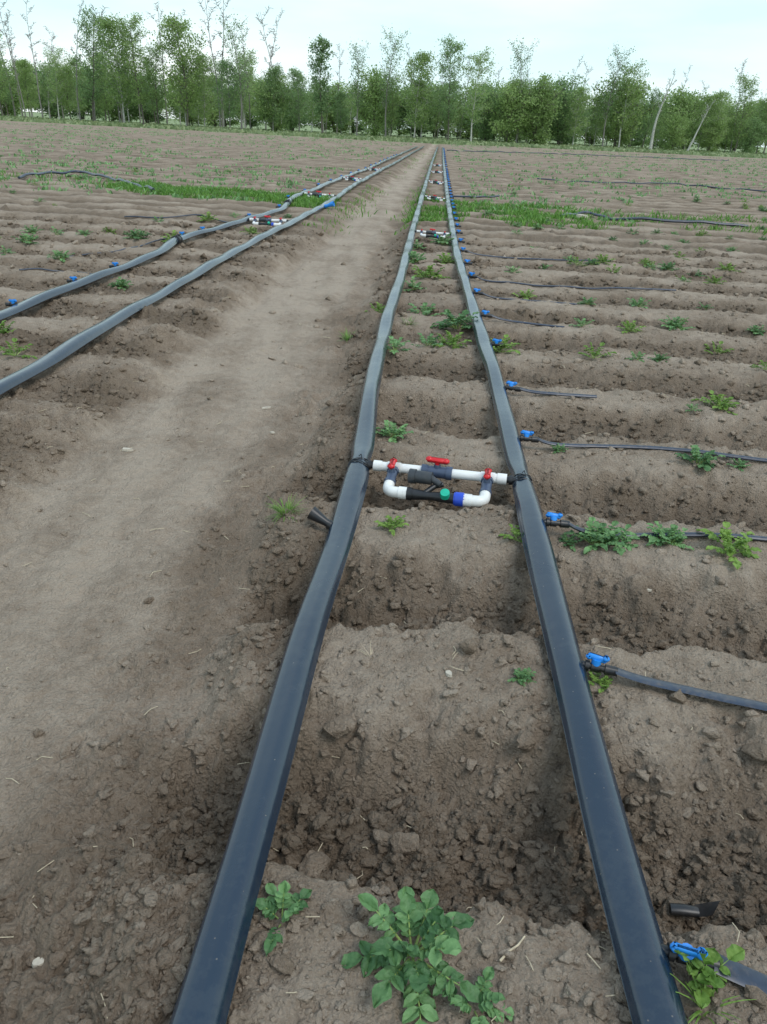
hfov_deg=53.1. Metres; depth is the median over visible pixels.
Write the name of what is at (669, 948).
drip valve
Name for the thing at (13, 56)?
bare tree
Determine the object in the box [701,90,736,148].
leafy tree
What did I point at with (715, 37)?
sky
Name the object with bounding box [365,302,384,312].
potato plant
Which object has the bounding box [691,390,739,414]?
potato plant
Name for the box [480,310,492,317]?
drip valve
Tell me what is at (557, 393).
drip tape
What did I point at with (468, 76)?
bare tree
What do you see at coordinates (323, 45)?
poplar tree
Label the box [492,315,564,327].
drip tape
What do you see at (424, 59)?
leafy tree
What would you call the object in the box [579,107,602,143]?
bushy tree
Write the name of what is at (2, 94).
tall tree
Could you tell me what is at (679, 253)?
potato plant
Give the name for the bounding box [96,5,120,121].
bare tree
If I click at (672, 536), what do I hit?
potato plant
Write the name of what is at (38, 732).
soil clod
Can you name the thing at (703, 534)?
drip tape
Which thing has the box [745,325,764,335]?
potato plant
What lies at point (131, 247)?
drip tape
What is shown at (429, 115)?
leafy tree
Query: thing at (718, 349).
potato plant
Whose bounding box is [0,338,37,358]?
potato plant
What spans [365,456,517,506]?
pvc bypass
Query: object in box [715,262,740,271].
potato plant
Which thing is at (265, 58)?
bare tree
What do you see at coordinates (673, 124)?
bushy tree
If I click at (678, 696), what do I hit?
soil clod
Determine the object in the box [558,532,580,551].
potato plant
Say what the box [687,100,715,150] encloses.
dead birch
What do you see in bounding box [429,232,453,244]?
potato plant
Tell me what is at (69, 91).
leafy tree
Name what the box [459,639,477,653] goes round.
soil clod
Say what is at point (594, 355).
potato plant
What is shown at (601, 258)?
potato plant
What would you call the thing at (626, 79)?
birch tree
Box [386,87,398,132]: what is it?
tall tree
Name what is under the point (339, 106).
leafy tree
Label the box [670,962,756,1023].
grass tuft
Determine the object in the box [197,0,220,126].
bare tree
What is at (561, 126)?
bushy tree
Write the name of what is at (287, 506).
grass tuft
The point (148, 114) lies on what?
bushy tree
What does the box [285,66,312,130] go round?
leafy tree
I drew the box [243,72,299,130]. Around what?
bushy tree
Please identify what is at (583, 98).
leafy tree
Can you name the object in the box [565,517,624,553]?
potato plant
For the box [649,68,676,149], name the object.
dead birch
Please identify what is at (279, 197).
weed grass
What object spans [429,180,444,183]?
pvc bypass
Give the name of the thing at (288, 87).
birch tree
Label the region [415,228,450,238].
pvc bypass
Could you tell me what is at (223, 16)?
bare tree
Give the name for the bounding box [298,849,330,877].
soil clod
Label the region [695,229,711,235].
potato plant
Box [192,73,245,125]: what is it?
bushy tree
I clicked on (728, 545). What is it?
potato plant
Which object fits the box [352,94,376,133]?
leafy tree
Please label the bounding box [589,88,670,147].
bushy tree
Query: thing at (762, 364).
potato plant
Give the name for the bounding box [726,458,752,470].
potato plant
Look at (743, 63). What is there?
bare tree
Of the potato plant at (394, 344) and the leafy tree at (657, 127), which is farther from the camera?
the leafy tree at (657, 127)
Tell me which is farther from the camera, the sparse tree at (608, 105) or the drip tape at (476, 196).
the sparse tree at (608, 105)
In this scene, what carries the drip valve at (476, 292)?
attached to the layflat hose at (648, 981)
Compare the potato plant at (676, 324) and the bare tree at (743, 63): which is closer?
the potato plant at (676, 324)
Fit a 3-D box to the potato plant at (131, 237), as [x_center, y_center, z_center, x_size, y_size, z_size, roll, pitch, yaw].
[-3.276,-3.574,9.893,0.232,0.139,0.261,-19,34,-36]
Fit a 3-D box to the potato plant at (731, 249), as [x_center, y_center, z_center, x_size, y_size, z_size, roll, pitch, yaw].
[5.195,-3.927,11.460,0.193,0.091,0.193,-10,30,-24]
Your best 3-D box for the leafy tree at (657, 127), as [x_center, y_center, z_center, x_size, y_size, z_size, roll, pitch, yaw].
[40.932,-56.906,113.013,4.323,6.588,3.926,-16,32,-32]
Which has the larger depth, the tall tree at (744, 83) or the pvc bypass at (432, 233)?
the tall tree at (744, 83)
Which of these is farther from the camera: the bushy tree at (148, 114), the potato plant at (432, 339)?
the bushy tree at (148, 114)
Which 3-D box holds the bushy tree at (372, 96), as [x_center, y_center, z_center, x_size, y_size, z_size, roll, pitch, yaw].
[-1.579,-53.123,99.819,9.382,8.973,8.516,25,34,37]
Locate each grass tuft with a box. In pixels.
[266,494,306,520]
[338,326,358,339]
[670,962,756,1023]
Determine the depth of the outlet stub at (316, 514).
3.02 m
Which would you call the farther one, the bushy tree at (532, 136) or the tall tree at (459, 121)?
the bushy tree at (532, 136)
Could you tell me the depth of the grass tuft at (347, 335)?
6.27 m
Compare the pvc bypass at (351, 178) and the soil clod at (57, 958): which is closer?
the soil clod at (57, 958)
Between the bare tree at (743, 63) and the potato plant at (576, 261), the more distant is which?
the bare tree at (743, 63)
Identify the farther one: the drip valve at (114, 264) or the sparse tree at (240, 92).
the sparse tree at (240, 92)
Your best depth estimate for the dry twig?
1.51 m
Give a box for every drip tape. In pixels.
[17,170,154,189]
[19,268,113,277]
[72,238,166,255]
[124,214,226,222]
[447,150,728,160]
[451,195,499,197]
[467,250,610,260]
[477,276,675,290]
[482,292,576,304]
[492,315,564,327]
[520,387,596,397]
[537,178,766,191]
[538,438,766,461]
[560,211,748,227]
[568,522,766,540]
[615,666,766,710]
[714,954,766,996]
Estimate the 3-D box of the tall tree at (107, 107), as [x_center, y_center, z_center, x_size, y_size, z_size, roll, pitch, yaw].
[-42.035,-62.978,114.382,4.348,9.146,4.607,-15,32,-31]
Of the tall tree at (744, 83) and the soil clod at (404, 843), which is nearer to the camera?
the soil clod at (404, 843)
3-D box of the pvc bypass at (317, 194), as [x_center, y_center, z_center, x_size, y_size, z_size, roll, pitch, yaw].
[-1.361,-6.665,16.138,0.764,0.156,0.247,5,27,3]
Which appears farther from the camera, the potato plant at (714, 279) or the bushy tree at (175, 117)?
the bushy tree at (175, 117)
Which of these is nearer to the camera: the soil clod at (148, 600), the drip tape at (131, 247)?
the soil clod at (148, 600)
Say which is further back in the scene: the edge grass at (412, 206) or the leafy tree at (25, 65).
the leafy tree at (25, 65)
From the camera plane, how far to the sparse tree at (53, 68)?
129.95 m
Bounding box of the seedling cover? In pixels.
[0,122,766,223]
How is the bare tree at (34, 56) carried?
on the meadow
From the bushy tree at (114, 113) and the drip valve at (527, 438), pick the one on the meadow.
the bushy tree at (114, 113)
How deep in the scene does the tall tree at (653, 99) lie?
102.89 m
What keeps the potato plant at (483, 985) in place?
on the field
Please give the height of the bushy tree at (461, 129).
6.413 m
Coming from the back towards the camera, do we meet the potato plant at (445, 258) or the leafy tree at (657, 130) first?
the leafy tree at (657, 130)
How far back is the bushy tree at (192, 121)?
130.40 m
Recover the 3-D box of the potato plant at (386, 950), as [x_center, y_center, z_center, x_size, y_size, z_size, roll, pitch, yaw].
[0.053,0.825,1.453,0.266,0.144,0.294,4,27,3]
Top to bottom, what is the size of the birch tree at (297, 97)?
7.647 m
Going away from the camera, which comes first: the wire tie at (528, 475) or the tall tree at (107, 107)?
the wire tie at (528, 475)
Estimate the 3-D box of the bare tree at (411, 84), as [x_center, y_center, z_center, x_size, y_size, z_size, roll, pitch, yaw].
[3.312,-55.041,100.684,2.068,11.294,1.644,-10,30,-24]
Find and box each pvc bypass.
[248,215,288,225]
[303,191,336,198]
[343,176,361,180]
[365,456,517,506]
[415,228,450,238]
[424,195,445,200]
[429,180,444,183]
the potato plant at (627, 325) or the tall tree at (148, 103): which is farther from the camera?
the tall tree at (148, 103)
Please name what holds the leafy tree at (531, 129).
on the meadow
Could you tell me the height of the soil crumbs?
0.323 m
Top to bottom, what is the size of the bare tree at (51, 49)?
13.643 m
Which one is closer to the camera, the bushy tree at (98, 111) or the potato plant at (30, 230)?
the potato plant at (30, 230)
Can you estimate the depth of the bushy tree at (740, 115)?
129.95 m
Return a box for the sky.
[0,0,766,146]
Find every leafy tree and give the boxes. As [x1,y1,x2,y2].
[3,57,44,116]
[8,58,40,116]
[50,63,83,118]
[58,56,90,118]
[84,52,115,120]
[87,14,145,122]
[147,12,212,125]
[183,70,211,124]
[186,50,221,125]
[210,58,246,127]
[226,74,259,127]
[250,64,292,130]
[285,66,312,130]
[331,90,351,129]
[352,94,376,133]
[393,46,441,137]
[408,81,438,137]
[431,80,466,137]
[439,98,462,134]
[506,79,532,140]
[518,88,540,141]
[562,84,596,144]
[586,94,611,145]
[596,97,617,144]
[648,102,668,147]
[648,107,664,146]
[689,94,725,149]
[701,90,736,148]
[709,106,727,143]
[751,97,766,153]
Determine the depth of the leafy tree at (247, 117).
137.43 m
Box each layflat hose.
[0,146,417,320]
[0,146,423,395]
[169,147,437,1023]
[442,147,687,1023]
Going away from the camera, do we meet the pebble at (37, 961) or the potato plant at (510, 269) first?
the pebble at (37, 961)
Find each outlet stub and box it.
[307,506,332,529]
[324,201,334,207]
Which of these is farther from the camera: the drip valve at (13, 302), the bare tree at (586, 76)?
the bare tree at (586, 76)
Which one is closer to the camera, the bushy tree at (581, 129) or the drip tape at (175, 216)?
the drip tape at (175, 216)
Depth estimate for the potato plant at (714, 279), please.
8.79 m
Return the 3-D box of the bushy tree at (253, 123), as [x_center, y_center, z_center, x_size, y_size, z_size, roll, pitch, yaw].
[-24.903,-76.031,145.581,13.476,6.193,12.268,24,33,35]
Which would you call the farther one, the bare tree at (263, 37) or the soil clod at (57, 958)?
the bare tree at (263, 37)
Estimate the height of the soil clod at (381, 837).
0.032 m
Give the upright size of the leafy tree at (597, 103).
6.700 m
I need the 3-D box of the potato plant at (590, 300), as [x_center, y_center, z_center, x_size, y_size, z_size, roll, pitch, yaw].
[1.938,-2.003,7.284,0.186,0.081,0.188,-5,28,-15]
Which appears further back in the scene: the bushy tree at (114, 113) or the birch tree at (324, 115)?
the bushy tree at (114, 113)
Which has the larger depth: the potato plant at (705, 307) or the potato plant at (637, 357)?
the potato plant at (705, 307)
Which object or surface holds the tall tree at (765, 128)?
on the meadow
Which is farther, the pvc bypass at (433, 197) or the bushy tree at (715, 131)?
the bushy tree at (715, 131)
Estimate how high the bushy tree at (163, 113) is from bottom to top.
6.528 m
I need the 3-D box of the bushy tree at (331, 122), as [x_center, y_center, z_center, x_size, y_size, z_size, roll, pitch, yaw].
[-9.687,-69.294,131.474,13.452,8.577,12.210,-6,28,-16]
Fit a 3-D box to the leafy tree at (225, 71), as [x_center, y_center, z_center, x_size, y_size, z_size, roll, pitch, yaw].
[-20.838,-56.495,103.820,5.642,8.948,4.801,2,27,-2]
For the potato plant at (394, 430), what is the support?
on the field
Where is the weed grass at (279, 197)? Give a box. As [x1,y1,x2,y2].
[0,170,766,234]
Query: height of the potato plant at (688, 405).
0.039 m
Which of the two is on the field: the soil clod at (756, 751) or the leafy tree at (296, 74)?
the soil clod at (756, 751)
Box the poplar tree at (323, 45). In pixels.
[305,33,333,132]
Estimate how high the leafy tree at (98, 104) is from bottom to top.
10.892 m
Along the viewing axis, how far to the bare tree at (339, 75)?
104.03 m
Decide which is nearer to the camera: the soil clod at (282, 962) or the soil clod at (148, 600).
the soil clod at (282, 962)
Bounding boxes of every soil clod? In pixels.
[33,728,44,737]
[49,950,66,968]
[143,596,153,603]
[251,931,268,943]
[267,952,293,973]
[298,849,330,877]
[322,714,357,739]
[373,829,391,845]
[390,832,419,854]
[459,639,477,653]
[517,730,536,752]
[668,689,686,703]
[741,743,766,761]
[744,984,766,1008]
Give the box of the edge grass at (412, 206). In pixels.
[302,152,438,234]
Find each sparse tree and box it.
[38,39,64,117]
[102,54,122,122]
[216,14,250,128]
[347,40,369,135]
[375,26,411,136]
[508,35,539,142]
[582,100,593,144]
[597,44,635,145]
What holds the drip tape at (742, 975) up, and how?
on the field
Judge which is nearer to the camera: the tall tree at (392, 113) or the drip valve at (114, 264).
the drip valve at (114, 264)
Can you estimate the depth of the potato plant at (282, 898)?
1.53 m
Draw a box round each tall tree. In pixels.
[0,32,14,115]
[0,51,13,115]
[61,5,111,120]
[82,54,115,121]
[99,12,155,124]
[137,58,160,122]
[139,42,169,123]
[380,72,404,137]
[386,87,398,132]
[407,80,430,133]
[428,33,475,139]
[430,83,450,137]
[452,92,465,138]
[637,86,665,146]
[722,105,736,152]
[728,72,763,151]
[733,105,754,142]
[748,99,766,142]
[759,104,766,152]
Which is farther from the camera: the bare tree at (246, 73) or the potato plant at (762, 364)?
the bare tree at (246, 73)
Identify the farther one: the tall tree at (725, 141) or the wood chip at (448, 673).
the tall tree at (725, 141)
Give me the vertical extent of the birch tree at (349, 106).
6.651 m
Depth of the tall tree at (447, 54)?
93.31 m
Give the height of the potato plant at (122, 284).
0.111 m
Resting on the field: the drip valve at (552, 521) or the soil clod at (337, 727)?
the soil clod at (337, 727)
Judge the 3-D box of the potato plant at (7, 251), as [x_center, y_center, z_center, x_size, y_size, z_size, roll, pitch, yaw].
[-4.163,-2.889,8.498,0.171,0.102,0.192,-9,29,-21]
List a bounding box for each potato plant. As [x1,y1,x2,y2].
[0,245,15,254]
[0,320,14,333]
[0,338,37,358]
[11,232,38,243]
[20,224,43,233]
[47,250,74,262]
[51,226,63,234]
[76,230,92,236]
[108,277,132,290]
[122,230,141,238]
[127,229,151,238]
[160,230,185,241]
[196,211,217,221]
[239,226,257,233]
[255,880,311,956]
[341,886,480,1023]
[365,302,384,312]
[374,515,408,535]
[375,420,413,442]
[387,335,412,354]
[400,251,426,262]
[403,276,426,290]
[407,302,445,315]
[410,333,442,345]
[411,264,450,278]
[413,239,425,248]
[428,967,513,1023]
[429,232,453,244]
[430,309,478,328]
[433,330,471,348]
[434,252,454,263]
[480,209,494,214]
[490,334,520,354]
[498,524,521,542]
[504,266,521,272]
[507,667,536,686]
[511,289,536,298]
[532,223,544,228]
[551,443,568,453]
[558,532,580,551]
[563,255,574,261]
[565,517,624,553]
[568,256,587,265]
[569,318,594,327]
[577,297,596,304]
[578,342,616,359]
[584,258,599,264]
[588,671,612,693]
[590,521,640,555]
[592,254,613,264]
[607,264,621,272]
[617,320,645,333]
[626,297,650,307]
[626,351,645,361]
[639,258,655,267]
[640,521,693,549]
[647,352,670,361]
[657,262,678,270]
[659,315,695,330]
[673,251,689,260]
[674,445,725,471]
[674,944,744,1009]
[685,404,702,411]
[686,269,705,276]
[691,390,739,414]
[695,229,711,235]
[696,302,713,308]
[696,521,761,568]
[703,275,726,283]
[704,341,733,353]
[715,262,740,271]
[726,246,738,251]
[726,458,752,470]
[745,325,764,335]
[749,360,766,369]
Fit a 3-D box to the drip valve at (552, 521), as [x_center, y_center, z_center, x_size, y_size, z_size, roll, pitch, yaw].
[0.684,0.031,3.063,0.118,0.060,0.034,5,-2,-2]
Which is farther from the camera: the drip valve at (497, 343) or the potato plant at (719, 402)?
the drip valve at (497, 343)
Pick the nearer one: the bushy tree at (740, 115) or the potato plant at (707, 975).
the potato plant at (707, 975)
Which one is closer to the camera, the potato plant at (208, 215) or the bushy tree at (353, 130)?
the potato plant at (208, 215)
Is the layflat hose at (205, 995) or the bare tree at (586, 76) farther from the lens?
the bare tree at (586, 76)
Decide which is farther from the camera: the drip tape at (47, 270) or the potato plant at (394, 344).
the drip tape at (47, 270)
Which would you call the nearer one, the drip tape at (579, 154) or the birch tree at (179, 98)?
the drip tape at (579, 154)
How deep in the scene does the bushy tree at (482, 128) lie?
100.18 m
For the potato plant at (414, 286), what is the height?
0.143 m
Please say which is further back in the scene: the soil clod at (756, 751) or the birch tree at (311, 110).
the birch tree at (311, 110)
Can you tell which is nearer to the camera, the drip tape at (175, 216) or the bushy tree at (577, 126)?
the drip tape at (175, 216)
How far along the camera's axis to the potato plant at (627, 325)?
6.41 m
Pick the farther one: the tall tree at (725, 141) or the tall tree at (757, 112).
the tall tree at (757, 112)
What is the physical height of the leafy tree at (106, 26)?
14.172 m
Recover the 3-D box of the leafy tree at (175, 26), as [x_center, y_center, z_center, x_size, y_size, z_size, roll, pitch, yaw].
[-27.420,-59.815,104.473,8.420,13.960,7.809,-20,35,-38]
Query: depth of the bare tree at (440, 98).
103.54 m
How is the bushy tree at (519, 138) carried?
on the meadow
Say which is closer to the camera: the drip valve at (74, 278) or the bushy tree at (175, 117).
the drip valve at (74, 278)
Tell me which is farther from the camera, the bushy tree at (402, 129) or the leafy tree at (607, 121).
the bushy tree at (402, 129)
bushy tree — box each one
[0,59,39,115]
[0,60,89,118]
[2,79,26,116]
[17,91,65,117]
[36,66,115,120]
[67,99,99,118]
[84,70,152,122]
[91,105,127,120]
[106,72,171,122]
[119,96,174,121]
[147,77,221,124]
[159,94,193,123]
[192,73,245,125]
[207,97,243,126]
[232,97,263,127]
[236,78,291,128]
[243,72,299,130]
[263,84,323,130]
[304,106,332,131]
[305,79,354,132]
[314,92,368,132]
[335,64,407,135]
[338,86,412,134]
[392,107,411,135]
[393,76,469,137]
[401,110,464,136]
[451,113,488,138]
[454,82,501,139]
[457,77,532,140]
[476,76,543,142]
[501,71,573,144]
[504,102,525,141]
[517,109,566,141]
[537,72,591,145]
[545,100,601,143]
[551,105,598,143]
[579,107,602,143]
[589,76,670,146]
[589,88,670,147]
[645,127,670,147]
[648,85,715,149]
[657,111,694,150]
[665,90,740,148]
[695,121,729,151]
[708,100,740,150]
[727,96,766,151]
[731,115,766,153]
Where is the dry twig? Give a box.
[499,935,524,961]
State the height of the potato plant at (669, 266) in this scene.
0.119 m
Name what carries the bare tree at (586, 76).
on the meadow
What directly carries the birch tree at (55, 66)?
on the meadow
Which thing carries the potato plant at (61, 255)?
on the field
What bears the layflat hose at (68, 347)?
on the field
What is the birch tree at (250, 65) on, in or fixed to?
on the meadow
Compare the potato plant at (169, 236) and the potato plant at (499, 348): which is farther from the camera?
the potato plant at (169, 236)
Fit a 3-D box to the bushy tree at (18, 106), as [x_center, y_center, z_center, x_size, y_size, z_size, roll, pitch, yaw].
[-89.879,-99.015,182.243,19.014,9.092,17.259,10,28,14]
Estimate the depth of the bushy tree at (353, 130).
135.22 m
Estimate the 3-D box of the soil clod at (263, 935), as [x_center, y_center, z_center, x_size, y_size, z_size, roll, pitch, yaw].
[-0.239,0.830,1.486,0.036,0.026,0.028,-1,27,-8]
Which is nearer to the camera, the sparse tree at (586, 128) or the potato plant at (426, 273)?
the potato plant at (426, 273)
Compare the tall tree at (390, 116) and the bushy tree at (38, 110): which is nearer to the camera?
the tall tree at (390, 116)
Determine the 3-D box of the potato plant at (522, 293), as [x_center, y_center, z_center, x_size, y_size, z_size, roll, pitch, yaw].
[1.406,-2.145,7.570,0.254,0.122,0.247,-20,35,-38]
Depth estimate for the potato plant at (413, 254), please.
9.13 m
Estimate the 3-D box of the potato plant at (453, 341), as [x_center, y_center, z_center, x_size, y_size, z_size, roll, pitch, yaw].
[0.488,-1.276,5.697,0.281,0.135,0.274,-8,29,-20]
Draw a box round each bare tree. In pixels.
[0,0,23,115]
[0,9,25,117]
[0,22,15,115]
[21,0,43,117]
[42,26,55,117]
[70,3,82,119]
[88,3,102,120]
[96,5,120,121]
[128,21,140,122]
[148,3,167,123]
[173,10,186,123]
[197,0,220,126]
[214,0,229,126]
[234,23,250,128]
[256,7,280,120]
[263,10,283,129]
[332,44,342,132]
[405,42,413,136]
[437,57,446,137]
[459,57,470,138]
[567,61,592,138]
[729,58,747,151]
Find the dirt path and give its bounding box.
[0,144,437,1023]
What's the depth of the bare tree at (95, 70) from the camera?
115.57 m
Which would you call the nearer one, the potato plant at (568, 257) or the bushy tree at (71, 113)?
the potato plant at (568, 257)
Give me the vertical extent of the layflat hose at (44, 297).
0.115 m
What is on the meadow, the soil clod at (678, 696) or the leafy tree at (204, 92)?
the leafy tree at (204, 92)
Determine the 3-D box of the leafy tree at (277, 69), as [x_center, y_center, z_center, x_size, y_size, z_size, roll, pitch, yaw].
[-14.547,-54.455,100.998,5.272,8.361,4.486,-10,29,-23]
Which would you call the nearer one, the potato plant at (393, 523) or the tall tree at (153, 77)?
the potato plant at (393, 523)
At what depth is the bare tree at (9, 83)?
128.07 m
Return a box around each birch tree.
[37,61,55,117]
[40,47,69,118]
[109,56,135,121]
[173,66,187,123]
[177,64,194,125]
[213,57,229,126]
[230,49,258,127]
[233,48,258,126]
[280,73,293,123]
[289,80,306,117]
[302,85,318,125]
[311,80,329,131]
[343,86,356,133]
[458,46,496,140]
[611,58,650,146]
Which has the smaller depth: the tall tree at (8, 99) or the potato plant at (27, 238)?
the potato plant at (27, 238)
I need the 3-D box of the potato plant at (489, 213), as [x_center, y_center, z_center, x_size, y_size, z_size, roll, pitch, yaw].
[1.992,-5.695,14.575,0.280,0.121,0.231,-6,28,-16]
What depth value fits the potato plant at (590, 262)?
9.61 m
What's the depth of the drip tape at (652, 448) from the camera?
3.95 m
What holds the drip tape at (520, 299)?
on the field
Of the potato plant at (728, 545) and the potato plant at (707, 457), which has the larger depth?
the potato plant at (707, 457)
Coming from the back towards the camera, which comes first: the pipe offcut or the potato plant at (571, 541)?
the potato plant at (571, 541)
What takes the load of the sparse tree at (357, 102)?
on the meadow
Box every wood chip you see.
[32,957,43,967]
[122,447,133,451]
[445,670,451,676]
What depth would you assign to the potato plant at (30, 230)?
10.03 m
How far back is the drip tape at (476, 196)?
18.06 m
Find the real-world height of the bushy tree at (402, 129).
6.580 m
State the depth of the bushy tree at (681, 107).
105.23 m
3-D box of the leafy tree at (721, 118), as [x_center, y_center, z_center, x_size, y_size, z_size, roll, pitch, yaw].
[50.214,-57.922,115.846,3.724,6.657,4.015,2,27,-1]
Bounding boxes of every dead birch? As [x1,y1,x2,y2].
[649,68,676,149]
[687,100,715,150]
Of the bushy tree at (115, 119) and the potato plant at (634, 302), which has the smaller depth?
the potato plant at (634, 302)
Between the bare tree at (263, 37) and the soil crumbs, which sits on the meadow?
the bare tree at (263, 37)
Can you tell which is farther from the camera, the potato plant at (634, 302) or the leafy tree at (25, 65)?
the leafy tree at (25, 65)
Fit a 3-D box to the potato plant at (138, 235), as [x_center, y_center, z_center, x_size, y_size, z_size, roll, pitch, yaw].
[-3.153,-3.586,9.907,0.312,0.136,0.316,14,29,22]
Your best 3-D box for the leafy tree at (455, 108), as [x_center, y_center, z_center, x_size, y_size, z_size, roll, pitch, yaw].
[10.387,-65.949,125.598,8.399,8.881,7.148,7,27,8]
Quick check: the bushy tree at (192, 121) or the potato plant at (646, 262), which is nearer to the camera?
the potato plant at (646, 262)
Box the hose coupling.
[171,234,182,243]
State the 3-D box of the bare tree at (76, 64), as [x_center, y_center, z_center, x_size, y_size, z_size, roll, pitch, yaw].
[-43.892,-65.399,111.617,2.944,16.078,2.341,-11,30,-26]
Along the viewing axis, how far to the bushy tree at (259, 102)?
136.66 m
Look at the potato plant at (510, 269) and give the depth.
8.93 m
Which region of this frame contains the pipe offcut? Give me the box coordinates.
[669,901,719,917]
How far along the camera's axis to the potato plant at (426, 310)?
6.76 m
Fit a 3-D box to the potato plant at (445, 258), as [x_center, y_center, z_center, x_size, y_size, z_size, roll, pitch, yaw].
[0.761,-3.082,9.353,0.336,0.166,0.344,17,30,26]
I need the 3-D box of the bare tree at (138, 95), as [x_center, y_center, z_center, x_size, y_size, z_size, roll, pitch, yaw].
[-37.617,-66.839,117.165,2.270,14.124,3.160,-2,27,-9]
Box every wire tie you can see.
[347,454,369,468]
[512,470,532,486]
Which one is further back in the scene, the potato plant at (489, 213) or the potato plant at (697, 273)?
the potato plant at (489, 213)
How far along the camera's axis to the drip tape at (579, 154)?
60.54 m
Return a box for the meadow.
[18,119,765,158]
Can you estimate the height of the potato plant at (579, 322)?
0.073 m
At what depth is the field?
3.48 m
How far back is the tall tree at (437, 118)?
101.32 m
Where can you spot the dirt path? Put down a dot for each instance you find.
(88, 694)
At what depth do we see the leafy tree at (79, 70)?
124.93 m
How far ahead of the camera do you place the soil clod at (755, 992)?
1.43 m
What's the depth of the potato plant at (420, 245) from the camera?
10.29 m
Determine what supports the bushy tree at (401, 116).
on the meadow
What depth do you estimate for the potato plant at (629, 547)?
3.05 m
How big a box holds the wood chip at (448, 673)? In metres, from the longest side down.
0.030 x 0.020 x 0.009 m
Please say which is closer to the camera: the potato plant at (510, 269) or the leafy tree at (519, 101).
the potato plant at (510, 269)
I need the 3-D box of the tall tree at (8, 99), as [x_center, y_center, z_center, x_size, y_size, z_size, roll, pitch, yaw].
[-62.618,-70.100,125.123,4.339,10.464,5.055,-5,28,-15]
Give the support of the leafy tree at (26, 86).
on the meadow
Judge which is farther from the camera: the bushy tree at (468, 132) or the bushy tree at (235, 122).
the bushy tree at (235, 122)
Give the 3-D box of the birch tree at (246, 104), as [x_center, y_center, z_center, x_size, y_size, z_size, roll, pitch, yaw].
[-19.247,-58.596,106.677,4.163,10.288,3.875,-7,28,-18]
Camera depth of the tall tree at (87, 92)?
109.34 m
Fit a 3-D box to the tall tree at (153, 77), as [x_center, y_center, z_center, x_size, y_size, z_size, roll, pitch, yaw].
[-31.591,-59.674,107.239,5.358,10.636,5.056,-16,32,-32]
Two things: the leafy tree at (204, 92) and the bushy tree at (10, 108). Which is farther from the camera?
the bushy tree at (10, 108)
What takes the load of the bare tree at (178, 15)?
on the meadow
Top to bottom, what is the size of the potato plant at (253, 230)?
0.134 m
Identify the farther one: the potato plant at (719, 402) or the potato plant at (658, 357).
the potato plant at (658, 357)
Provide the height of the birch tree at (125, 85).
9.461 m
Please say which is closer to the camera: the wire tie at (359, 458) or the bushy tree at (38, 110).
the wire tie at (359, 458)
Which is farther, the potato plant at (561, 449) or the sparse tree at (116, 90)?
the sparse tree at (116, 90)
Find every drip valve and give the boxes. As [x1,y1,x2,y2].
[5,299,16,306]
[67,276,76,282]
[109,262,118,267]
[464,259,472,264]
[468,272,476,277]
[472,288,482,294]
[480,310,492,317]
[491,338,504,346]
[504,381,520,391]
[519,430,538,442]
[544,512,569,527]
[582,652,617,676]
[661,941,719,968]
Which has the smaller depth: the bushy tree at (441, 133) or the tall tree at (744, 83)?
the tall tree at (744, 83)
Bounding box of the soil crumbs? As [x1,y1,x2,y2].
[0,213,766,1023]
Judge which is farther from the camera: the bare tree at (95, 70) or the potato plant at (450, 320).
the bare tree at (95, 70)
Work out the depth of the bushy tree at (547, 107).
96.87 m
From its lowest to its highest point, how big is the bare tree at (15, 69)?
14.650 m
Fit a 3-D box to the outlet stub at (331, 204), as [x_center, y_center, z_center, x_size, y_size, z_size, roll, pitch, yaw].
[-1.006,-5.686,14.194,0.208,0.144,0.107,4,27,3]
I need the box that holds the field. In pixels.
[0,120,766,1023]
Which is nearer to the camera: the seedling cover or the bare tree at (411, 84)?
the seedling cover
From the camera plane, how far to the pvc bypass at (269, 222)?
11.61 m
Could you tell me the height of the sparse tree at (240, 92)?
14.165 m
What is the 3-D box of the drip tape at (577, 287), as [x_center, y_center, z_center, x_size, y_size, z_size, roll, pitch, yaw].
[2.028,-2.397,8.096,2.094,0.076,0.047,4,27,3]
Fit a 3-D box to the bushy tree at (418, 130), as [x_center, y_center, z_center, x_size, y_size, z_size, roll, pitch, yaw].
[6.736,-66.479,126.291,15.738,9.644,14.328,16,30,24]
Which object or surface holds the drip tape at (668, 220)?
on the field
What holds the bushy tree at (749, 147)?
on the meadow
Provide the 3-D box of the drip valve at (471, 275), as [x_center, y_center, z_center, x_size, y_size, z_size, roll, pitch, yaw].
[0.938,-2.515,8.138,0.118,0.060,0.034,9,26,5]
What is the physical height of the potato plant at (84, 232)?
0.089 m
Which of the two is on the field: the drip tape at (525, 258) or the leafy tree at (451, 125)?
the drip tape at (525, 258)
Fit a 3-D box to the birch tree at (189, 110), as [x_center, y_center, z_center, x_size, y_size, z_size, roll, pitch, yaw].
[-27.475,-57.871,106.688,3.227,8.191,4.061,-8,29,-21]

